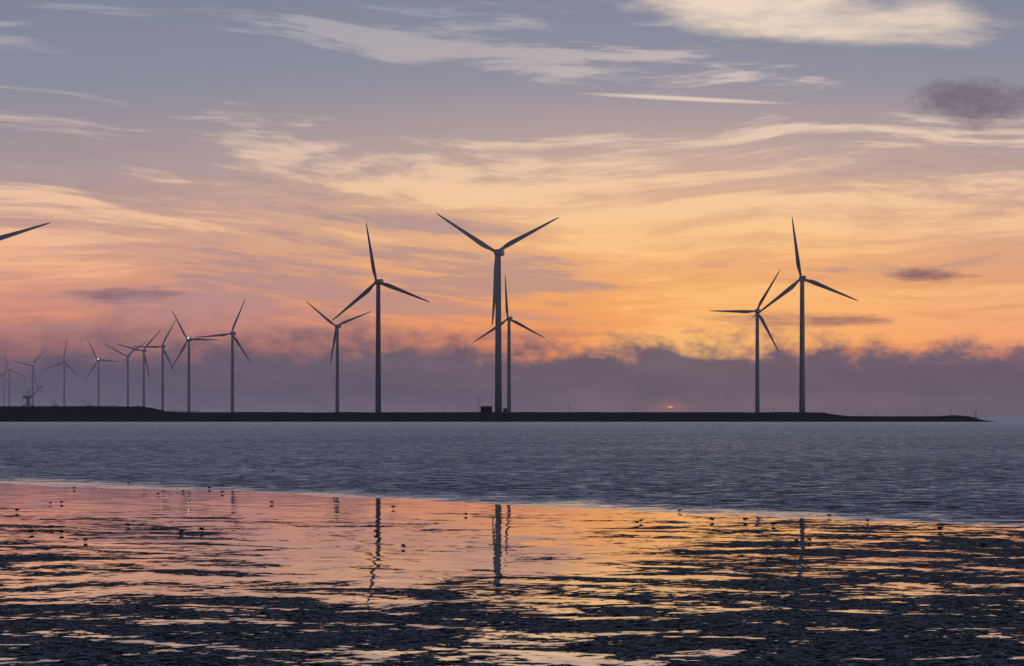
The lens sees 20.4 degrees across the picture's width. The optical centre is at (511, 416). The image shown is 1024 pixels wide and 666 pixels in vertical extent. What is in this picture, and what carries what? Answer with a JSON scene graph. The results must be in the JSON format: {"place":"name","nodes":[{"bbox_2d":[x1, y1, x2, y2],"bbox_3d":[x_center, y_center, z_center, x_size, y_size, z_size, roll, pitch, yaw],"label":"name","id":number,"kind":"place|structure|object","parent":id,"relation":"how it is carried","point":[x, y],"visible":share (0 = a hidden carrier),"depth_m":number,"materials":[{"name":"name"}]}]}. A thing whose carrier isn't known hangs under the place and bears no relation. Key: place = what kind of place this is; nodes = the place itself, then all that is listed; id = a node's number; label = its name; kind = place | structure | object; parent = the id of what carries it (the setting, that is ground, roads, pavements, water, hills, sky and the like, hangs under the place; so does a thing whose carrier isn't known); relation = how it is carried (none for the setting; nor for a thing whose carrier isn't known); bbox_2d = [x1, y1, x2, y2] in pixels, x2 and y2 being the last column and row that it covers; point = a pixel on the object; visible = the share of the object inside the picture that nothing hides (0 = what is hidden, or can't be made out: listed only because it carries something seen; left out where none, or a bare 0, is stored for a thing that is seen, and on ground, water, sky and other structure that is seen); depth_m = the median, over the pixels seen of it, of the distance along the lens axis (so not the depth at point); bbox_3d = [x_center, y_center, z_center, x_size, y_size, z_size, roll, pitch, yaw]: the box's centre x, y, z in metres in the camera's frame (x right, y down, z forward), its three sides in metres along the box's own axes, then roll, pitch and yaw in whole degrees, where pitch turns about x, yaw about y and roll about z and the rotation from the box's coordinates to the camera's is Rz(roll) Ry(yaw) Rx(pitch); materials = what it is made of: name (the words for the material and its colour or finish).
{"place":"outdoors","nodes":[
{"label":"outdoors","id":0,"kind":"place"},
{"bbox_2d":[0,406,994,421],"bbox_3d":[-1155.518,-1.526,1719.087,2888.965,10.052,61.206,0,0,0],"label":"breakwater","id":1,"kind":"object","parent":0,"point":[76,414],"visible":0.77,"depth_m":1699.35,"materials":[{"name":"stone"}]},
{"bbox_2d":[0,223,48,240],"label":"turbine","id":2,"kind":"object","parent":1,"relation":"on","point":[5,236],"visible":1,"depth_m":1687.58,"materials":[{"name":"white paint"}]},
{"bbox_2d":[0,483,1023,665],"bbox_3d":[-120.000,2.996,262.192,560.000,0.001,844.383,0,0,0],"label":"mud flat","id":3,"kind":"structure","parent":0,"point":[243,578],"depth_m":50.51,"materials":[{"name":"brown soil"}]},
{"bbox_2d":[0,417,1023,526],"bbox_3d":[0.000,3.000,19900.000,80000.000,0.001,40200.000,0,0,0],"label":"sea","id":4,"kind":"structure","parent":0,"point":[968,473],"depth_m":182.60,"materials":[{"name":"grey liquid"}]},
{"bbox_2d":[0,0,1023,416],"label":"sky","id":5,"kind":"structure","parent":0,"point":[197,160],"materials":[{"name":"orange"}]},
{"bbox_3d":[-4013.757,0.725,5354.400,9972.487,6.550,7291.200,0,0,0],"label":"harbour land","id":6,"kind":"structure","parent":0,"visible":0},
{"bbox_2d":[0,358,11,405],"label":"turbine","id":7,"kind":"object","parent":6,"relation":"on","point":[4,386],"visible":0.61,"depth_m":6895.84,"materials":[{"name":"white paint"}]},
{"bbox_2d":[0,350,25,405],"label":"turbine","id":8,"kind":"object","parent":6,"relation":"on","point":[8,370],"visible":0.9,"depth_m":6263.09,"materials":[{"name":"white paint"}]},
{"bbox_2d":[12,349,45,404],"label":"turbine","id":9,"kind":"object","parent":6,"relation":"on","point":[33,372],"visible":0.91,"depth_m":5688.63,"materials":[{"name":"white paint"}]},
{"bbox_2d":[22,386,41,405],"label":"harbour crane","id":10,"kind":"object","parent":6,"relation":"on","point":[27,398],"visible":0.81,"depth_m":4297.50,"materials":[{"name":"grey metal"}]},
{"bbox_2d":[43,341,79,405],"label":"turbine","id":11,"kind":"object","parent":6,"relation":"on","point":[68,366],"visible":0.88,"depth_m":5333.14,"materials":[{"name":"white paint"}]},
{"bbox_2d":[85,338,118,405],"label":"turbine","id":12,"kind":"object","parent":6,"relation":"on","point":[98,396],"visible":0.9,"depth_m":5171.46,"materials":[{"name":"white paint"}]},
{"bbox_2d":[105,341,146,405],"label":"turbine","id":13,"kind":"object","parent":6,"relation":"on","point":[127,357],"visible":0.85,"depth_m":4806.98,"materials":[{"name":"white paint"}]},
{"bbox_2d":[117,330,160,406],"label":"turbine","id":14,"kind":"object","parent":6,"relation":"on","point":[144,350],"visible":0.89,"depth_m":4420.83,"materials":[{"name":"white paint"}]},
{"bbox_2d":[133,320,175,410],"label":"turbine","id":15,"kind":"object","parent":6,"relation":"on","point":[162,346],"visible":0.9,"depth_m":4162.03,"materials":[{"name":"white paint"}]},
{"bbox_2d":[167,410,199,411],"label":"harbour shed","id":16,"kind":"structure","parent":6,"relation":"on","point":[183,410],"depth_m":7596.36,"materials":[{"name":"grey metal"}]},
{"bbox_2d":[171,309,216,411],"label":"turbine","id":17,"kind":"object","parent":6,"relation":"on","point":[188,340],"visible":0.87,"depth_m":3791.89,"materials":[{"name":"white paint"}]},
{"bbox_2d":[196,300,250,411],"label":"turbine","id":18,"kind":"object","parent":6,"relation":"on","point":[232,334],"visible":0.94,"depth_m":3507.24,"materials":[{"name":"white paint"}]},
{"bbox_2d":[306,301,370,411],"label":"turbine","id":19,"kind":"object","parent":6,"relation":"on","point":[336,335],"visible":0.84,"depth_m":3228.32,"materials":[{"name":"white paint"}]},
{"bbox_2d":[332,223,428,411],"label":"turbine","id":20,"kind":"object","parent":6,"relation":"on","point":[378,282],"visible":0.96,"depth_m":2165.99,"materials":[{"name":"white paint"}]},
{"bbox_2d":[478,396,491,411],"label":"switchgear cabin","id":21,"kind":"object","parent":6,"relation":"on","point":[486,408],"visible":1,"depth_m":1719.30,"materials":[{"name":"black paint"}]},
{"bbox_2d":[436,213,558,411],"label":"turbine","id":22,"kind":"object","parent":6,"relation":"on","point":[498,254],"visible":0.93,"depth_m":1776.42,"materials":[{"name":"white paint"}]},
{"bbox_2d":[473,276,545,411],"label":"turbine","id":23,"kind":"object","parent":6,"relation":"on","point":[508,319],"visible":0.88,"depth_m":2980.13,"materials":[{"name":"white paint"}]},
{"bbox_2d":[710,271,779,411],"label":"turbine","id":24,"kind":"object","parent":6,"relation":"on","point":[757,389],"visible":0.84,"depth_m":2762.79,"materials":[{"name":"white paint"}]},
{"bbox_2d":[753,218,857,411],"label":"turbine","id":25,"kind":"object","parent":6,"relation":"on","point":[802,279],"visible":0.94,"depth_m":2112.30,"materials":[{"name":"white paint"}]}
]}

